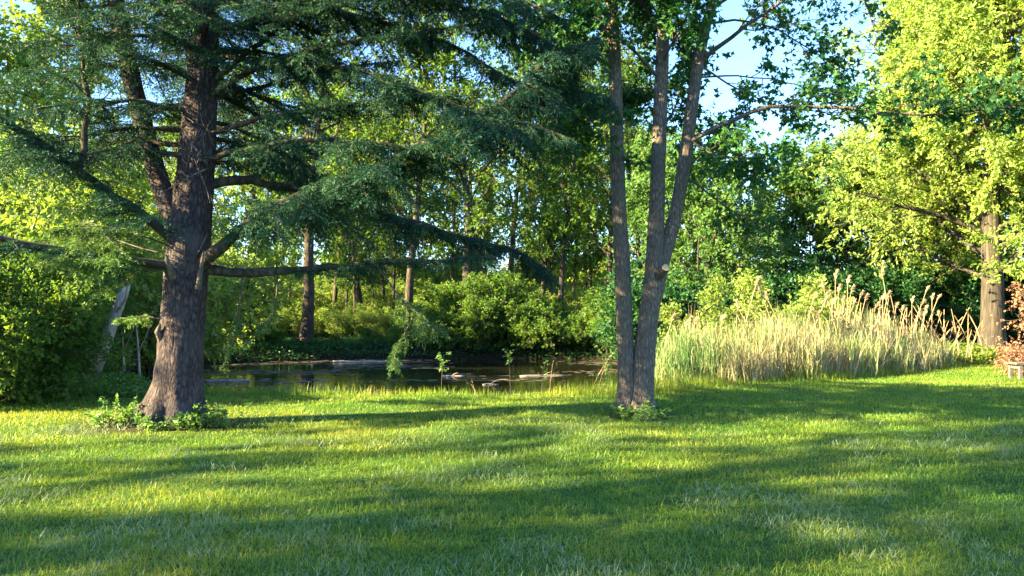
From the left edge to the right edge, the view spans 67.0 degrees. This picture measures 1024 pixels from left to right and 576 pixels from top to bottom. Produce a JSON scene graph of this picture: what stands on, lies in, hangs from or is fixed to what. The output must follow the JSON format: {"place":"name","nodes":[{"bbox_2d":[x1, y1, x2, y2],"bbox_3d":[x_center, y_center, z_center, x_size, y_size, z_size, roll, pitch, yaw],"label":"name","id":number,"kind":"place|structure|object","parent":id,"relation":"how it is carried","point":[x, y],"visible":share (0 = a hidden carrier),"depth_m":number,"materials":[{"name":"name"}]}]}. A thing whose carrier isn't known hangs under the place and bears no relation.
{"place":"outdoors","nodes":[
{"label":"outdoors","id":0,"kind":"place"},
{"bbox_2d":[141,359,617,396],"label":"pond water","id":1,"kind":"structure","parent":0,"point":[480,369],"depth_m":24.30,"materials":[{"name":"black liquid"}]},
{"bbox_2d":[145,358,616,395],"bbox_3d":[-1.004,2.754,24.634,21.727,0.006,18.162,0,-2,0],"label":"floating pond weed","id":2,"kind":"object","parent":1,"relation":"on","point":[321,362],"visible":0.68,"depth_m":25.03,"materials":[{"name":"green plant"}]},
{"bbox_2d":[0,315,1023,575],"bbox_3d":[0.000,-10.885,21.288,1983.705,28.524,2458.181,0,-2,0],"label":"ground","id":3,"kind":"structure","parent":0,"point":[768,545],"depth_m":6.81,"materials":[{"name":"green plant"}]},
{"bbox_2d":[0,18,80,146],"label":"woodland tree","id":4,"kind":"object","parent":3,"relation":"on","point":[19,63],"visible":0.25,"depth_m":50.85,"materials":[{"name":"green plant"}]},
{"bbox_2d":[0,125,95,229],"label":"shrub","id":5,"kind":"object","parent":3,"relation":"on","point":[16,203],"visible":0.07,"depth_m":20.43,"materials":[{"name":"green plant"}]},
{"bbox_2d":[0,227,108,374],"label":"shrub","id":6,"kind":"object","parent":3,"relation":"on","point":[25,263],"visible":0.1,"depth_m":14.59,"materials":[{"name":"green plant"}]},
{"bbox_2d":[0,118,129,216],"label":"woodland tree","id":7,"kind":"object","parent":3,"relation":"on","point":[36,126],"visible":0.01,"depth_m":24.90,"materials":[{"name":"green plant"}]},
{"bbox_2d":[0,258,136,405],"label":"shrub","id":8,"kind":"object","parent":3,"relation":"on","point":[69,310],"visible":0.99,"depth_m":13.42,"materials":[{"name":"green plant"}]},
{"bbox_2d":[0,0,147,198],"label":"woodland tree","id":9,"kind":"object","parent":3,"relation":"on","point":[31,17],"visible":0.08,"depth_m":53.59,"materials":[{"name":"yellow plant"}]},
{"bbox_2d":[0,156,148,282],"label":"shrub","id":10,"kind":"object","parent":3,"relation":"on","point":[34,223],"visible":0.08,"depth_m":17.90,"materials":[{"name":"green plant"}]},
{"bbox_2d":[0,189,164,333],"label":"shrub","id":11,"kind":"object","parent":3,"relation":"on","point":[150,244],"visible":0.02,"depth_m":19.48,"materials":[{"name":"green plant"}]},
{"bbox_2d":[58,265,147,374],"bbox_3d":[-10.687,0.807,17.379,4.231,3.470,4.533,-1,-2,28],"label":"shrub","id":12,"kind":"object","parent":3,"relation":"on","point":[127,313],"visible":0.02,"depth_m":18.01,"materials":[{"name":"green plant"}]},
{"bbox_2d":[85,283,130,375],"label":"dead tree","id":13,"kind":"object","parent":3,"relation":"on","point":[116,311],"visible":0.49,"depth_m":17.16,"materials":[{"name":"grey wood"}]},
{"bbox_2d":[82,393,140,427],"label":"weed clump","id":14,"kind":"object","parent":3,"relation":"on","point":[132,406],"visible":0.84,"depth_m":10.73,"materials":[{"name":"green plant"}]},
{"bbox_2d":[65,139,165,256],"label":"woodland tree","id":15,"kind":"object","parent":3,"relation":"on","point":[130,190],"visible":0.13,"depth_m":27.91,"materials":[{"name":"green plant"}]},
{"bbox_2d":[28,370,204,396],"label":"ground cover","id":16,"kind":"object","parent":3,"relation":"on","point":[120,385],"visible":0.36,"depth_m":15.45,"materials":[{"name":"green plant"}]},
{"bbox_2d":[72,214,240,371],"bbox_3d":[-10.483,0.497,20.343,5.238,4.507,6.072,0,-2,0],"label":"shrub","id":17,"kind":"object","parent":3,"relation":"on","point":[147,351],"visible":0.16,"depth_m":20.39,"materials":[{"name":"green plant"}]},
{"bbox_2d":[130,411,186,431],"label":"weed clump","id":18,"kind":"object","parent":3,"relation":"on","point":[147,420],"visible":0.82,"depth_m":10.29,"materials":[{"name":"green plant"}]},
{"bbox_2d":[94,159,266,290],"bbox_3d":[-13.238,-1.334,31.107,6.156,7.870,4.746,0,-2,-12],"label":"woodland tree","id":19,"kind":"object","parent":3,"relation":"on","point":[219,203],"visible":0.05,"depth_m":31.47,"materials":[{"name":"green plant"}]},
{"bbox_2d":[164,412,209,430],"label":"weed clump","id":20,"kind":"object","parent":3,"relation":"on","point":[190,423],"visible":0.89,"depth_m":10.36,"materials":[{"name":"green plant"}]},
{"bbox_2d":[115,221,283,376],"bbox_3d":[-11.462,0.601,23.944,7.287,5.409,6.285,2,-3,-45],"label":"shrub","id":21,"kind":"object","parent":3,"relation":"on","point":[231,301],"visible":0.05,"depth_m":23.92,"materials":[{"name":"green plant"}]},
{"bbox_2d":[175,403,230,429],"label":"weed clump","id":22,"kind":"object","parent":3,"relation":"on","point":[215,418],"visible":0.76,"depth_m":10.57,"materials":[{"name":"green plant"}]},
{"bbox_2d":[156,89,267,261],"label":"woodland tree","id":23,"kind":"object","parent":3,"relation":"on","point":[226,205],"visible":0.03,"depth_m":61.27,"materials":[{"name":"green plant"}]},
{"bbox_2d":[166,43,309,293],"bbox_3d":[-14.034,-5.140,40.721,7.983,15.886,6.748,2,-3,-41],"label":"woodland tree","id":24,"kind":"object","parent":3,"relation":"on","point":[252,191],"visible":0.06,"depth_m":39.96,"materials":[{"name":"green plant"}]},
{"bbox_2d":[206,233,303,350],"bbox_3d":[-11.948,0.306,32.829,7.287,5.409,6.285,-1,-2,27],"label":"shrub","id":25,"kind":"object","parent":3,"relation":"on","point":[262,305],"visible":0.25,"depth_m":32.18,"materials":[{"name":"green plant"}]},
{"bbox_2d":[262,304,299,336],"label":"shrub","id":26,"kind":"object","parent":3,"relation":"on","point":[285,313],"visible":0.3,"depth_m":39.73,"materials":[{"name":"green plant"}]},
{"bbox_2d":[272,136,319,331],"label":"woodland tree","id":27,"kind":"object","parent":3,"relation":"on","point":[293,260],"visible":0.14,"depth_m":44.77,"materials":[{"name":"green plant"}]},
{"bbox_2d":[0,0,627,428],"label":"spruce tree","id":28,"kind":"object","parent":3,"relation":"on","point":[190,34],"visible":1,"depth_m":10.49,"materials":[{"name":"green plant"}]},
{"bbox_2d":[288,301,341,337],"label":"shrub","id":29,"kind":"object","parent":3,"relation":"on","point":[319,326],"visible":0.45,"depth_m":40.53,"materials":[{"name":"green plant"}]},
{"bbox_2d":[293,292,352,333],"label":"shrub","id":30,"kind":"object","parent":3,"relation":"on","point":[318,303],"visible":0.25,"depth_m":44.41,"materials":[{"name":"green plant"}]},
{"bbox_2d":[220,0,430,342],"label":"woodland tree","id":31,"kind":"object","parent":3,"relation":"on","point":[307,328],"visible":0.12,"depth_m":36.63,"materials":[{"name":"green plant"}]},
{"bbox_2d":[314,277,377,326],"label":"shrub","id":32,"kind":"object","parent":3,"relation":"on","point":[328,295],"visible":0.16,"depth_m":48.53,"materials":[{"name":"green plant"}]},
{"bbox_2d":[326,169,367,324],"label":"woodland tree","id":33,"kind":"object","parent":3,"relation":"on","point":[346,280],"visible":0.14,"depth_m":43.07,"materials":[{"name":"green plant"}]},
{"bbox_2d":[78,335,617,379],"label":"bank plants","id":34,"kind":"object","parent":3,"relation":"on","point":[318,348],"visible":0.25,"depth_m":33.49,"materials":[{"name":"green plant"}]},
{"bbox_2d":[319,302,380,338],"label":"shrub","id":35,"kind":"object","parent":3,"relation":"on","point":[351,320],"visible":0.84,"depth_m":39.44,"materials":[{"name":"green plant"}]},
{"bbox_2d":[326,155,373,314],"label":"woodland tree","id":36,"kind":"object","parent":3,"relation":"on","point":[345,261],"visible":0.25,"depth_m":42.15,"materials":[{"name":"green plant"}]},
{"bbox_2d":[306,98,394,331],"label":"woodland tree","id":37,"kind":"object","parent":3,"relation":"on","point":[335,292],"visible":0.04,"depth_m":46.94,"materials":[{"name":"green plant"}]},
{"bbox_2d":[305,79,402,333],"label":"woodland tree","id":38,"kind":"object","parent":3,"relation":"on","point":[358,289],"visible":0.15,"depth_m":43.31,"materials":[{"name":"green plant"}]},
{"bbox_2d":[284,82,434,295],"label":"woodland tree","id":39,"kind":"object","parent":3,"relation":"on","point":[321,247],"visible":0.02,"depth_m":57.36,"materials":[{"name":"green plant"}]},
{"bbox_2d":[353,165,387,307],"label":"woodland tree","id":40,"kind":"object","parent":3,"relation":"on","point":[372,284],"visible":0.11,"depth_m":43.38,"materials":[{"name":"green plant"}]},
{"bbox_2d":[357,326,388,347],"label":"shrub","id":41,"kind":"object","parent":3,"relation":"on","point":[367,332],"visible":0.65,"depth_m":34.88,"materials":[{"name":"green plant"}]},
{"bbox_2d":[359,306,397,336],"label":"shrub","id":42,"kind":"object","parent":3,"relation":"on","point":[383,324],"visible":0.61,"depth_m":38.41,"materials":[{"name":"green plant"}]},
{"bbox_2d":[339,100,426,312],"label":"woodland tree","id":43,"kind":"object","parent":3,"relation":"on","point":[383,288],"visible":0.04,"depth_m":46.35,"materials":[{"name":"green plant"}]},
{"bbox_2d":[356,293,414,328],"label":"shrub","id":44,"kind":"object","parent":3,"relation":"on","point":[381,306],"visible":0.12,"depth_m":42.18,"materials":[{"name":"green plant"}]},
{"bbox_2d":[368,105,431,310],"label":"woodland tree","id":45,"kind":"object","parent":3,"relation":"on","point":[379,241],"visible":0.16,"depth_m":41.65,"materials":[{"name":"green plant"}]},
{"bbox_2d":[372,72,463,280],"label":"woodland tree","id":46,"kind":"object","parent":3,"relation":"on","point":[412,211],"visible":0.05,"depth_m":61.77,"materials":[{"name":"green plant"}]},
{"bbox_2d":[343,0,493,329],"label":"woodland tree","id":47,"kind":"object","parent":3,"relation":"on","point":[409,288],"visible":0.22,"depth_m":37.25,"materials":[{"name":"green plant"}]},
{"bbox_2d":[390,300,455,344],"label":"shrub","id":48,"kind":"object","parent":3,"relation":"on","point":[397,322],"visible":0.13,"depth_m":35.55,"materials":[{"name":"green plant"}]},
{"bbox_2d":[394,278,455,314],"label":"shrub","id":49,"kind":"object","parent":3,"relation":"on","point":[424,286],"visible":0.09,"depth_m":39.17,"materials":[{"name":"green plant"}]},
{"bbox_2d":[109,365,749,397],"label":"bank grass","id":50,"kind":"structure","parent":3,"relation":"on","point":[664,385],"depth_m":15.07,"materials":[{"name":"green plant"}]},
{"bbox_2d":[270,332,592,349],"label":"ground cover","id":51,"kind":"object","parent":3,"relation":"on","point":[294,336],"visible":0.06,"depth_m":35.00,"materials":[{"name":"green plant"}]},
{"bbox_2d":[405,312,460,351],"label":"shrub","id":52,"kind":"object","parent":3,"relation":"on","point":[430,342],"visible":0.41,"depth_m":34.18,"materials":[{"name":"green plant"}]},
{"bbox_2d":[378,2,532,298],"bbox_3d":[-2.767,-5.955,36.941,7.541,17.850,8.922,0,-2,-8],"label":"woodland tree","id":53,"kind":"object","parent":3,"relation":"on","point":[469,230],"visible":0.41,"depth_m":36.75,"materials":[{"name":"green plant"}]},
{"bbox_2d":[427,129,488,283],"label":"woodland tree","id":54,"kind":"object","parent":3,"relation":"on","point":[453,270],"visible":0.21,"depth_m":42.78,"materials":[{"name":"green plant"}]},
{"bbox_2d":[418,278,498,345],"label":"shrub","id":55,"kind":"object","parent":3,"relation":"on","point":[449,295],"visible":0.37,"depth_m":35.01,"materials":[{"name":"green plant"}]},
{"bbox_2d":[420,78,516,279],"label":"woodland tree","id":56,"kind":"object","parent":3,"relation":"on","point":[457,226],"visible":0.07,"depth_m":59.68,"materials":[{"name":"green plant"}]},
{"bbox_2d":[429,290,512,351],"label":"shrub","id":57,"kind":"object","parent":3,"relation":"on","point":[470,334],"visible":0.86,"depth_m":33.71,"materials":[{"name":"green plant"}]},
{"bbox_2d":[460,165,506,277],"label":"woodland tree","id":58,"kind":"object","parent":3,"relation":"on","point":[488,232],"visible":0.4,"depth_m":45.37,"materials":[{"name":"green plant"}]},
{"bbox_2d":[451,266,558,348],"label":"shrub","id":59,"kind":"object","parent":3,"relation":"on","point":[496,284],"visible":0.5,"depth_m":34.37,"materials":[{"name":"green plant"}]},
{"bbox_2d":[474,50,565,274],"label":"woodland tree","id":60,"kind":"object","parent":3,"relation":"on","point":[516,192],"visible":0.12,"depth_m":48.15,"materials":[{"name":"green plant"}]},
{"bbox_2d":[504,152,548,280],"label":"woodland tree","id":61,"kind":"object","parent":3,"relation":"on","point":[523,223],"visible":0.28,"depth_m":45.72,"materials":[{"name":"green plant"}]},
{"bbox_2d":[494,119,574,286],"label":"woodland tree","id":62,"kind":"object","parent":3,"relation":"on","point":[569,273],"visible":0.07,"depth_m":65.44,"materials":[{"name":"green plant"}]},
{"bbox_2d":[495,286,584,349],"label":"shrub","id":63,"kind":"object","parent":3,"relation":"on","point":[550,309],"visible":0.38,"depth_m":34.05,"materials":[{"name":"green plant"}]},
{"bbox_2d":[500,301,581,351],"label":"shrub","id":64,"kind":"object","parent":3,"relation":"on","point":[537,332],"visible":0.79,"depth_m":33.55,"materials":[{"name":"green plant"}]},
{"bbox_2d":[518,101,584,295],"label":"woodland tree","id":65,"kind":"object","parent":3,"relation":"on","point":[549,261],"visible":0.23,"depth_m":41.79,"materials":[{"name":"green plant"}]},
{"bbox_2d":[497,48,610,295],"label":"woodland tree","id":66,"kind":"object","parent":3,"relation":"on","point":[539,257],"visible":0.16,"depth_m":41.35,"materials":[{"name":"green plant"}]},
{"bbox_2d":[516,27,633,309],"bbox_3d":[3.090,-5.269,38.419,6.341,16.421,5.931,1,-2,-36],"label":"woodland tree","id":67,"kind":"object","parent":3,"relation":"on","point":[564,248],"visible":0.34,"depth_m":38.47,"materials":[{"name":"green plant"}]},
{"bbox_2d":[551,141,606,294],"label":"woodland tree","id":68,"kind":"object","parent":3,"relation":"on","point":[576,267],"visible":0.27,"depth_m":42.74,"materials":[{"name":"green plant"}]},
{"bbox_2d":[562,300,613,351],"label":"shrub","id":69,"kind":"object","parent":3,"relation":"on","point":[579,325],"visible":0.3,"depth_m":33.69,"materials":[{"name":"green plant"}]},
{"bbox_2d":[568,124,610,289],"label":"woodland tree","id":70,"kind":"object","parent":3,"relation":"on","point":[590,268],"visible":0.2,"depth_m":43.77,"materials":[{"name":"green plant"}]},
{"bbox_2d":[548,66,631,287],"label":"woodland tree","id":71,"kind":"object","parent":3,"relation":"on","point":[600,230],"visible":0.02,"depth_m":45.67,"materials":[{"name":"green plant"}]},
{"bbox_2d":[548,128,643,285],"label":"woodland tree","id":72,"kind":"object","parent":3,"relation":"on","point":[597,266],"visible":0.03,"depth_m":60.29,"materials":[{"name":"green plant"}]},
{"bbox_2d":[579,285,614,349],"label":"shrub","id":73,"kind":"object","parent":3,"relation":"on","point":[589,294],"visible":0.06,"depth_m":33.71,"materials":[{"name":"green plant"}]},
{"bbox_2d":[559,0,682,287],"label":"woodland tree","id":74,"kind":"object","parent":3,"relation":"on","point":[602,188],"visible":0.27,"depth_m":37.28,"materials":[{"name":"green plant"}]},
{"bbox_2d":[576,267,683,354],"bbox_3d":[5.435,0.955,32.891,5.578,4.090,6.002,1,-2,-16],"label":"shrub","id":75,"kind":"object","parent":3,"relation":"on","point":[592,326],"visible":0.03,"depth_m":32.58,"materials":[{"name":"green plant"}]},
{"bbox_2d":[574,54,695,274],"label":"woodland tree","id":76,"kind":"object","parent":3,"relation":"on","point":[628,171],"visible":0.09,"depth_m":44.19,"materials":[{"name":"green plant"}]},
{"bbox_2d":[613,405,663,420],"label":"weed clump","id":77,"kind":"object","parent":3,"relation":"on","point":[644,413],"visible":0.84,"depth_m":11.26,"materials":[{"name":"green plant"}]},
{"bbox_2d":[588,256,724,358],"bbox_3d":[5.364,1.402,26.668,4.706,5.050,5.225,-1,-2,21],"label":"shrub","id":78,"kind":"object","parent":3,"relation":"on","point":[637,280],"visible":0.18,"depth_m":25.84,"materials":[{"name":"green plant"}]},
{"bbox_2d":[599,125,735,303],"bbox_3d":[7.023,-2.169,33.262,6.372,10.081,5.915,1,-2,-22],"label":"woodland tree","id":79,"kind":"object","parent":3,"relation":"on","point":[643,152],"visible":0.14,"depth_m":32.40,"materials":[{"name":"green plant"}]},
{"bbox_2d":[657,274,757,354],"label":"sapling","id":80,"kind":"object","parent":3,"relation":"on","point":[716,282],"visible":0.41,"depth_m":20.70,"materials":[{"name":"green plant"}]},
{"bbox_2d":[665,268,753,361],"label":"shrub","id":81,"kind":"object","parent":3,"relation":"on","point":[727,302],"visible":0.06,"depth_m":26.19,"materials":[{"name":"green plant"}]},
{"bbox_2d":[636,125,796,293],"bbox_3d":[7.653,-1.411,29.611,5.915,10.081,6.372,0,-2,0],"label":"woodland tree","id":82,"kind":"object","parent":3,"relation":"on","point":[695,198],"visible":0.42,"depth_m":29.52,"materials":[{"name":"green plant"}]},
{"bbox_2d":[469,0,1023,417],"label":"maple tree","id":83,"kind":"object","parent":3,"relation":"on","point":[636,371],"visible":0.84,"depth_m":11.89,"materials":[{"name":"green plant"}]},
{"bbox_2d":[718,271,794,339],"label":"shrub","id":84,"kind":"object","parent":3,"relation":"on","point":[772,297],"visible":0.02,"depth_m":27.23,"materials":[{"name":"green plant"}]},
{"bbox_2d":[706,187,811,293],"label":"woodland tree","id":85,"kind":"object","parent":3,"relation":"on","point":[759,215],"visible":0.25,"depth_m":30.57,"materials":[{"name":"green plant"}]},
{"bbox_2d":[725,165,840,285],"bbox_3d":[11.994,-1.480,34.461,5.087,8.670,5.480,0,-2,5],"label":"woodland tree","id":86,"kind":"object","parent":3,"relation":"on","point":[776,193],"visible":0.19,"depth_m":33.10,"materials":[{"name":"green plant"}]},
{"bbox_2d":[738,255,837,313],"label":"shrub","id":87,"kind":"object","parent":3,"relation":"on","point":[788,284],"visible":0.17,"depth_m":28.20,"materials":[{"name":"green plant"}]},
{"bbox_2d":[729,265,848,337],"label":"bush","id":88,"kind":"object","parent":3,"relation":"on","point":[809,294],"visible":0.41,"depth_m":22.70,"materials":[{"name":"green plant"}]},
{"bbox_2d":[654,294,963,384],"bbox_3d":[8.153,1.363,21.453,13.369,2.814,5.624,2,-3,-39],"label":"reed bed","id":89,"kind":"object","parent":3,"relation":"on","point":[808,349],"visible":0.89,"depth_m":18.80,"materials":[{"name":"plant"}]},
{"bbox_2d":[784,290,865,340],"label":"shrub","id":90,"kind":"object","parent":3,"relation":"on","point":[845,306],"visible":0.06,"depth_m":24.45,"materials":[{"name":"green plant"}]},
{"bbox_2d":[760,120,907,277],"bbox_3d":[12.813,-2.158,31.658,5.797,9.879,6.245,0,-2,12],"label":"woodland tree","id":91,"kind":"object","parent":3,"relation":"on","point":[805,185],"visible":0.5,"depth_m":31.62,"materials":[{"name":"green plant"}]},
{"bbox_2d":[783,250,896,330],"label":"shrub","id":92,"kind":"object","parent":3,"relation":"on","point":[876,293],"visible":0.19,"depth_m":28.31,"materials":[{"name":"green plant"}]},
{"bbox_2d":[812,151,927,269],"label":"woodland tree","id":93,"kind":"object","parent":3,"relation":"on","point":[892,260],"visible":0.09,"depth_m":32.49,"materials":[{"name":"green plant"}]},
{"bbox_2d":[824,246,962,335],"bbox_3d":[14.424,0.594,29.698,4.750,4.591,4.278,1,-2,-31],"label":"shrub","id":94,"kind":"object","parent":3,"relation":"on","point":[908,284],"visible":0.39,"depth_m":29.01,"materials":[{"name":"green plant"}]},
{"bbox_2d":[799,0,1023,349],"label":"tree","id":95,"kind":"object","parent":3,"relation":"on","point":[960,30],"visible":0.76,"depth_m":26.62,"materials":[{"name":"green plant"}]},
{"bbox_2d":[816,0,1023,342],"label":"cypress tree","id":96,"kind":"object","parent":3,"relation":"on","point":[971,258],"visible":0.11,"depth_m":29.93,"materials":[{"name":"green plant"}]},
{"bbox_2d":[898,247,980,345],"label":"shrub","id":97,"kind":"object","parent":3,"relation":"on","point":[970,296],"visible":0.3,"depth_m":29.65,"materials":[{"name":"green plant"}]},
{"bbox_2d":[938,341,1020,364],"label":"ground cover","id":98,"kind":"object","parent":3,"relation":"on","point":[977,355],"visible":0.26,"depth_m":24.87,"materials":[{"name":"green plant"}]},
{"bbox_2d":[948,252,1023,347],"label":"shrub","id":99,"kind":"object","parent":3,"relation":"on","point":[1010,279],"visible":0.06,"depth_m":31.87,"materials":[{"name":"green plant"}]},
{"bbox_2d":[967,0,1023,206],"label":"broadleaf tree","id":100,"kind":"object","parent":3,"relation":"on","point":[1009,199],"visible":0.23,"depth_m":25.37,"materials":[{"name":"green plant"}]},
{"bbox_2d":[986,334,1023,375],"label":"copper shrub","id":101,"kind":"object","parent":3,"relation":"on","point":[1016,354],"visible":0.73,"depth_m":19.57,"materials":[{"name":"orange plant"}]},
{"bbox_2d":[990,281,1023,336],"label":"copper shrub","id":102,"kind":"object","parent":3,"relation":"on","point":[1019,296],"visible":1,"depth_m":23.75,"materials":[{"name":"orange plant"}]},
{"bbox_2d":[1004,268,1023,348],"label":"shrub","id":103,"kind":"object","parent":3,"relation":"on","point":[1012,329],"visible":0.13,"depth_m":32.00,"materials":[{"name":"green plant"}]},
{"bbox_2d":[0,403,1023,575],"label":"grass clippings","id":104,"kind":"object","parent":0,"point":[477,470],"depth_m":5.70,"materials":[{"name":"green plant"}]},
{"bbox_2d":[0,0,1023,272],"label":"sky","id":105,"kind":"structure","parent":0,"point":[745,59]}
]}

